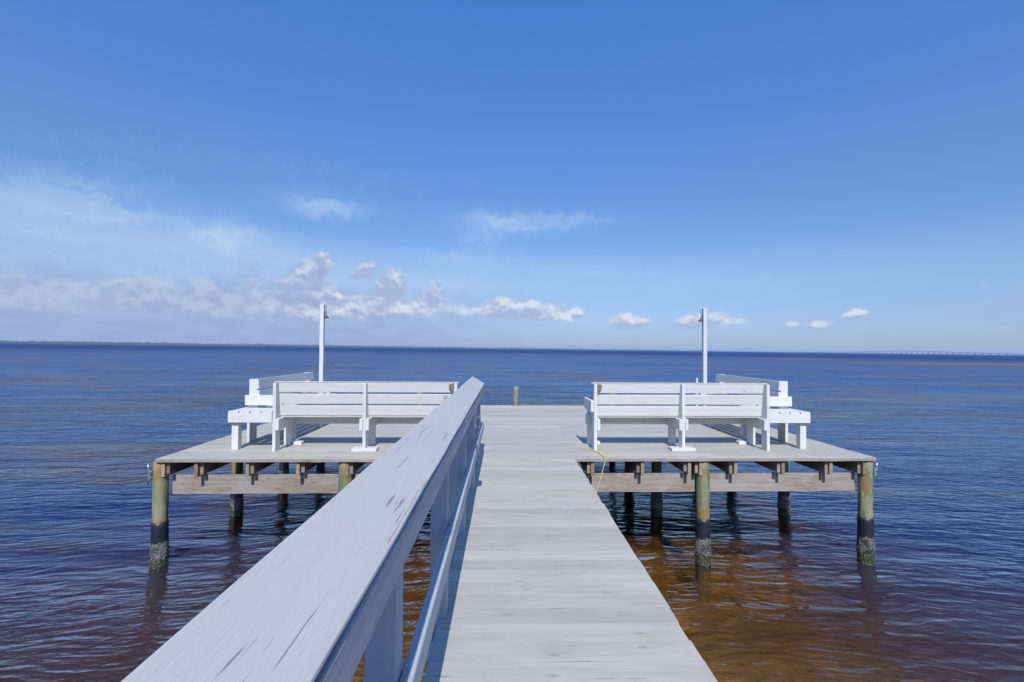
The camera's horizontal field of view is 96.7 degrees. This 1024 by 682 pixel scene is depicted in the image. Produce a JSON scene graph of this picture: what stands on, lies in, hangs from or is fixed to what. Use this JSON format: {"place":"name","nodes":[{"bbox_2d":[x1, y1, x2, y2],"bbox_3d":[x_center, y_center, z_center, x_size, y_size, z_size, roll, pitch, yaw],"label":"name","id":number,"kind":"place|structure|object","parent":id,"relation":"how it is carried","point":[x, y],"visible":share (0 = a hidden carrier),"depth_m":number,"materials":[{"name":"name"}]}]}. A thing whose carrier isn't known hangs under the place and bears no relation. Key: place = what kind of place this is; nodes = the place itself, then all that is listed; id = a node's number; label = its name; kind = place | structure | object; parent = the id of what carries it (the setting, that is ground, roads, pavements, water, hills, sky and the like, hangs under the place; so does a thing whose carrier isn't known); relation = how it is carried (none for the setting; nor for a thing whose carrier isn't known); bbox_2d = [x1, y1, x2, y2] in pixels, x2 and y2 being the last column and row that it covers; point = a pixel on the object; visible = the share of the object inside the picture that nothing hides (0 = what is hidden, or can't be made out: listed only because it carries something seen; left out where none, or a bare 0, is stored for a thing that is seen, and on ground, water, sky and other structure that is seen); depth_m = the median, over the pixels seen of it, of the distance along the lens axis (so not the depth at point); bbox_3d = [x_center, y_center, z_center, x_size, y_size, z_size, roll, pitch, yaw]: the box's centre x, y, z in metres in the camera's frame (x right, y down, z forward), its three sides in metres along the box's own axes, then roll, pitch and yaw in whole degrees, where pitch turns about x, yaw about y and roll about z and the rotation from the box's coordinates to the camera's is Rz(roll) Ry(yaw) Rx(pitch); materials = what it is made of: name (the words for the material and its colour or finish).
{"place":"outdoors","nodes":[
{"label":"outdoors","id":0,"kind":"place"},
{"bbox_2d":[0,340,830,352],"bbox_3d":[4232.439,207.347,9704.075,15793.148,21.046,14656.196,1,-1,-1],"label":"woods","id":1,"kind":"object","parent":0,"point":[93,342],"visible":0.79,"depth_m":4166.16,"materials":[{"name":"green plant"}]},
{"bbox_2d":[0,343,1023,681],"bbox_3d":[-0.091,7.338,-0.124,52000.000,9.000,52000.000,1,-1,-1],"label":"water","id":2,"kind":"structure","parent":0,"point":[90,433],"depth_m":7.81,"materials":[{"name":"blue liquid"}]},
{"bbox_2d":[513,386,518,404],"bbox_3d":[0.088,2.898,11.564,0.180,3.474,0.180,0,-1,-2],"label":"mooring piling","id":3,"kind":"object","parent":2,"relation":"in","point":[515,395],"visible":0.04,"depth_m":11.54,"materials":[{"name":"green wood"}]},
{"bbox_2d":[0,0,1023,354],"label":"sky","id":4,"kind":"structure","parent":0,"point":[833,176],"materials":[{"name":"blue"}]},
{"bbox_3d":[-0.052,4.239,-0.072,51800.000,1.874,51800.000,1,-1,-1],"label":"seabed","id":5,"kind":"structure","parent":0,"visible":0},
{"bbox_2d":[149,405,875,681],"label":"pier","id":6,"kind":"structure","parent":5,"relation":"on","point":[550,579],"depth_m":4.57,"materials":[{"name":"grey wood"}]},
{"bbox_2d":[147,464,152,484],"bbox_3d":[-4.647,1.718,5.844,0.075,0.272,0.070,0,-1,-2],"label":"mooring cleat","id":7,"kind":"object","parent":6,"relation":"attached to","point":[150,473],"visible":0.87,"depth_m":5.83,"materials":[{"name":"metal"}]},
{"bbox_2d":[228,372,335,449],"bbox_3d":[-3.683,1.051,7.545,0.635,0.963,2.530,0,-1,-2],"label":"side bench","id":8,"kind":"object","parent":6,"relation":"on","point":[259,409],"visible":0.58,"depth_m":6.62,"materials":[{"name":"white paint"}]},
{"bbox_2d":[121,376,483,681],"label":"railing","id":9,"kind":"object","parent":6,"relation":"on","point":[317,596],"visible":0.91,"depth_m":0.93,"materials":[{"name":"white wood"}]},
{"bbox_2d":[475,411,480,428],"bbox_3d":[-0.306,0.716,4.124,0.052,0.162,0.120,0,-1,-1],"label":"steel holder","id":10,"kind":"object","parent":9,"relation":"attached to","point":[479,417],"visible":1,"depth_m":4.11,"materials":[{"name":"silver metal"}]},
{"bbox_2d":[319,304,328,380],"bbox_3d":[-4.586,0.798,11.080,0.199,3.375,0.120,0,-1,-2],"label":"tall post","id":11,"kind":"object","parent":6,"relation":"on","point":[323,315],"visible":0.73,"depth_m":11.05,"materials":[{"name":"white paint"}]},
{"bbox_2d":[272,381,458,451],"bbox_3d":[-2.025,1.049,6.535,2.595,0.955,0.565,0,-1,-2],"label":"bench","id":12,"kind":"object","parent":6,"relation":"on","point":[366,417],"visible":0.75,"depth_m":6.38,"materials":[{"name":"white paint"}]},
{"bbox_2d":[584,382,769,450],"bbox_3d":[2.394,1.081,6.688,2.595,0.955,0.565,0,-1,-2],"label":"bench","id":13,"kind":"object","parent":6,"relation":"on","point":[680,417],"visible":0.98,"depth_m":6.54,"materials":[{"name":"white paint"}]},
{"bbox_2d":[584,446,610,491],"bbox_3d":[1.005,2.142,5.805,0.403,1.295,1.425,0,-1,18],"label":"rope","id":14,"kind":"object","parent":13,"relation":"hanging from","point":[604,462],"visible":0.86,"depth_m":6.18,"materials":[{"name":"beige fabric"}]},
{"bbox_2d":[698,308,706,405],"bbox_3d":[4.777,0.865,11.406,0.199,3.375,0.120,0,-1,-2],"label":"tall post","id":15,"kind":"object","parent":6,"relation":"on","point":[703,319],"visible":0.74,"depth_m":11.38,"materials":[{"name":"white paint"}]},
{"bbox_2d":[694,374,809,448],"bbox_3d":[3.978,1.105,7.811,0.635,0.964,2.530,0,-1,-2],"label":"side bench","id":16,"kind":"object","parent":6,"relation":"on","point":[782,415],"visible":0.56,"depth_m":6.93,"materials":[{"name":"white paint"}]},
{"bbox_2d":[873,463,877,482],"bbox_3d":[4.928,1.786,6.177,0.075,0.272,0.070,0,-1,-2],"label":"mooring cleat","id":17,"kind":"object","parent":6,"relation":"attached to","point":[874,472],"visible":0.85,"depth_m":6.17,"materials":[{"name":"metal"}]},
{"bbox_2d":[810,351,1016,354],"bbox_3d":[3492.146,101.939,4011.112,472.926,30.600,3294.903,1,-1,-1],"label":"bridge","id":18,"kind":"structure","parent":5,"relation":"on","point":[929,351],"depth_m":3715.15,"materials":[{"name":"concrete"}]}
]}

